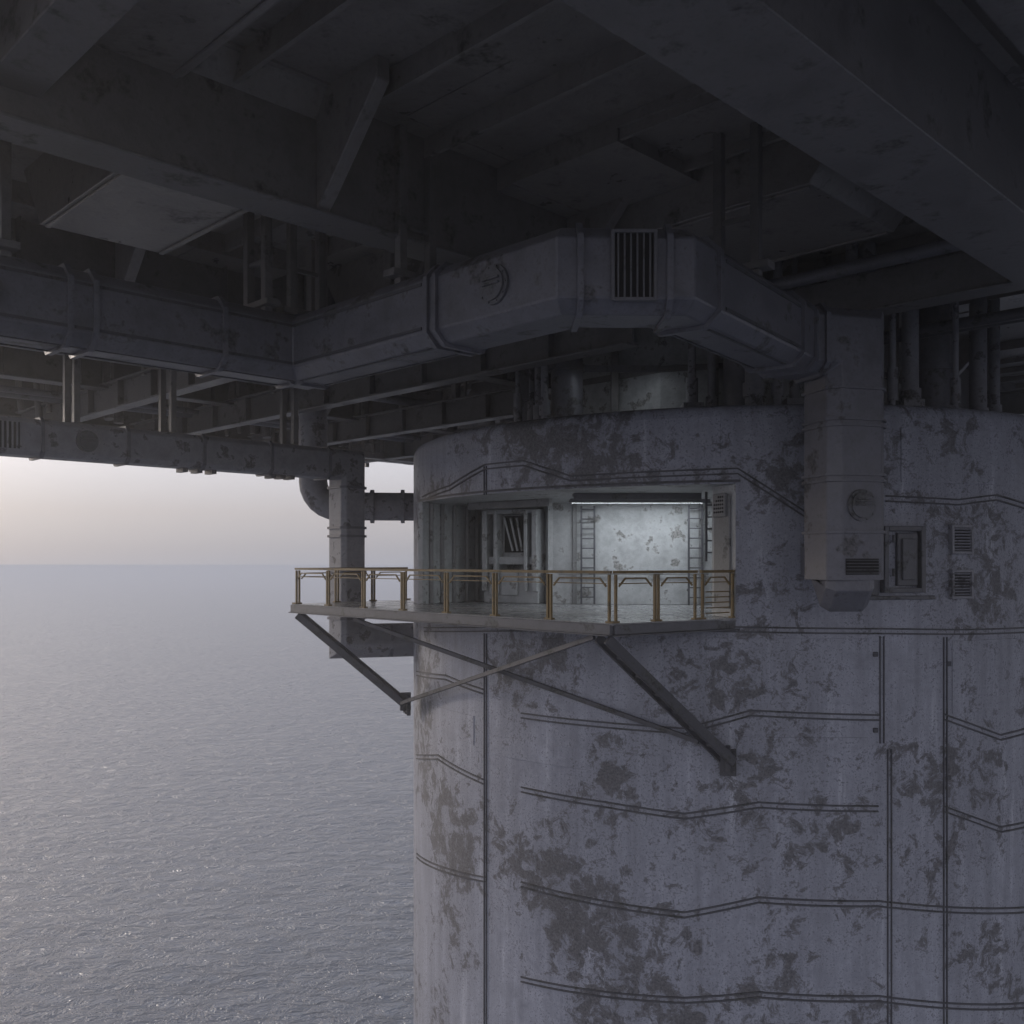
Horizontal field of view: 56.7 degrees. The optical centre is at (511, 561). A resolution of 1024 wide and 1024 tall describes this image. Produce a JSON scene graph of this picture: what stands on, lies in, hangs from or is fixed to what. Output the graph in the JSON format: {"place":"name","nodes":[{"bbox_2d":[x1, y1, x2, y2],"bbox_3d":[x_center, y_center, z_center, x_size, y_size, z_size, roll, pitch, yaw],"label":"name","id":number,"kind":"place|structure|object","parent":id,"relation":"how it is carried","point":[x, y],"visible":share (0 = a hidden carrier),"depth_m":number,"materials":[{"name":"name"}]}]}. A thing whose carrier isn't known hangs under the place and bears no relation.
{"place":"outdoors","nodes":[
{"label":"outdoors","id":0,"kind":"place"},
{"bbox_2d":[0,564,413,1023],"bbox_3d":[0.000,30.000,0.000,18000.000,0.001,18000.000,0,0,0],"label":"sea","id":1,"kind":"structure","parent":0,"point":[206,793],"depth_m":116.96,"materials":[{"name":"grey liquid"}]},
{"bbox_2d":[414,404,1023,1023],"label":"rig leg tower","id":2,"kind":"structure","parent":1,"relation":"in","point":[844,844],"depth_m":20.34,"materials":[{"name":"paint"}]},
{"bbox_2d":[299,409,426,522],"bbox_3d":[-4.252,-3.875,31.162,5.601,5.250,1.230,0,0,-6],"label":"round pipe","id":3,"kind":"object","parent":2,"relation":"attached to","point":[378,506],"visible":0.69,"depth_m":30.71,"materials":[{"name":"metal"}]},
{"bbox_2d":[482,509,544,603],"bbox_3d":[0.070,-0.145,27.292,1.760,2.670,0.730,0,0,27],"label":"door","id":4,"kind":"structure","parent":2,"relation":"on","point":[513,536],"depth_m":27.11,"materials":[{"name":"paint"}]},
{"bbox_2d":[505,516,523,552],"bbox_3d":[0.104,-0.780,27.292,0.660,1.050,0.100,0,0,27],"label":"cabinet window","id":5,"kind":"structure","parent":4,"relation":"in","point":[520,518],"depth_m":27.25,"materials":[{"name":"black"}]},
{"bbox_2d":[288,600,739,775],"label":"cantilever balcony","id":6,"kind":"structure","parent":2,"relation":"attached to","point":[641,676],"depth_m":20.13,"materials":[{"name":"metal"}]},
{"bbox_2d":[292,567,734,623],"bbox_3d":[-0.434,0.685,23.578,4.175,1.005,12.437,0,0,-44],"label":"safety railing","id":7,"kind":"object","parent":6,"relation":"on","point":[404,579],"visible":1,"depth_m":19.97,"materials":[{"name":"brown metal"}]},
{"bbox_2d":[520,368,534,420],"bbox_3d":[0.600,-5.450,29.500,1.600,4.300,1.600,0,0,0],"label":"column shaft","id":8,"kind":"object","parent":2,"relation":"on","point":[524,383],"visible":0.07,"depth_m":29.13,"materials":[{"name":"metal"}]},
{"bbox_2d":[0,0,1023,466],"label":"rig deck underside","id":9,"kind":"object","parent":8,"relation":"on","point":[166,144],"visible":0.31,"depth_m":14.96,"materials":[{"name":"metal"}]},
{"bbox_2d":[0,354,413,658],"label":"ventilation duct","id":10,"kind":"object","parent":9,"relation":"hanging from","point":[341,471],"visible":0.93,"depth_m":25.64,"materials":[{"name":"metal"}]},
{"bbox_2d":[0,122,886,611],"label":"ventilation duct","id":11,"kind":"object","parent":9,"relation":"hanging from","point":[708,294],"visible":0.98,"depth_m":16.14,"materials":[{"name":"metal"}]},
{"bbox_2d":[548,358,584,416],"bbox_3d":[1.450,-5.450,25.000,1.600,4.300,1.600,0,0,0],"label":"column shaft","id":12,"kind":"object","parent":2,"relation":"on","point":[566,388],"visible":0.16,"depth_m":24.63,"materials":[{"name":"metal"}]},
{"bbox_2d":[580,506,594,603],"bbox_3d":[2.100,-0.170,26.328,0.410,2.720,0.205,0,0,0],"label":"wall ladder","id":13,"kind":"object","parent":2,"relation":"attached to","point":[581,548],"depth_m":26.23,"materials":[{"name":"metal"}]},
{"bbox_2d":[572,493,701,498],"bbox_3d":[3.000,-1.554,22.883,3.050,0.148,0.485,0,0,0],"label":"ceiling light fixture","id":14,"kind":"object","parent":2,"relation":"attached to","point":[637,495],"visible":1,"depth_m":22.64,"materials":[{"name":"metal"}]},
{"bbox_2d":[569,499,710,502],"bbox_3d":[3.350,-1.574,25.082,3.650,0.108,0.735,0,0,0],"label":"ceiling light fixture","id":15,"kind":"object","parent":2,"relation":"attached to","point":[637,500],"visible":0.93,"depth_m":24.71,"materials":[{"name":"metal"}]},
{"bbox_2d":[687,505,702,604],"bbox_3d":[5.000,-0.170,25.927,0.410,2.720,0.205,0,0,0],"label":"wall ladder","id":16,"kind":"object","parent":2,"relation":"attached to","point":[689,548],"depth_m":25.82,"materials":[{"name":"metal"}]},
{"bbox_2d":[704,492,711,560],"bbox_3d":[4.550,-0.790,21.677,0.300,1.580,0.205,0,0,0],"label":"wall ladder","id":17,"kind":"object","parent":2,"relation":"attached to","point":[706,526],"depth_m":21.57,"materials":[{"name":"metal"}]},
{"bbox_2d":[548,273,900,413],"bbox_3d":[6.500,-5.450,29.200,10.800,4.300,10.800,0,0,0],"label":"machinery housing","id":18,"kind":"object","parent":2,"relation":"on","point":[664,386],"visible":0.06,"depth_m":24.92,"materials":[{"name":"paint"}]},
{"bbox_2d":[720,356,744,405],"bbox_3d":[5.600,-5.450,23.200,1.600,4.300,1.600,0,0,0],"label":"column shaft","id":19,"kind":"object","parent":2,"relation":"on","point":[733,377],"visible":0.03,"depth_m":22.89,"materials":[{"name":"metal"}]},
{"bbox_2d":[514,242,1001,421],"bbox_3d":[7.068,-5.450,24.691,13.716,4.300,6.247,0,0,-7],"label":"riser pipe bundle","id":20,"kind":"object","parent":2,"relation":"on","point":[984,368],"visible":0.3,"depth_m":23.24,"materials":[{"name":"paint"}]},
{"bbox_2d":[919,303,952,407],"bbox_3d":[11.100,-5.450,25.000,1.600,4.300,1.600,0,0,0],"label":"column shaft","id":21,"kind":"object","parent":2,"relation":"on","point":[935,367],"visible":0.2,"depth_m":24.63,"materials":[{"name":"metal"}]},
{"bbox_2d":[0,456,413,563],"label":"sky","id":22,"kind":"structure","parent":0,"point":[52,511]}
]}

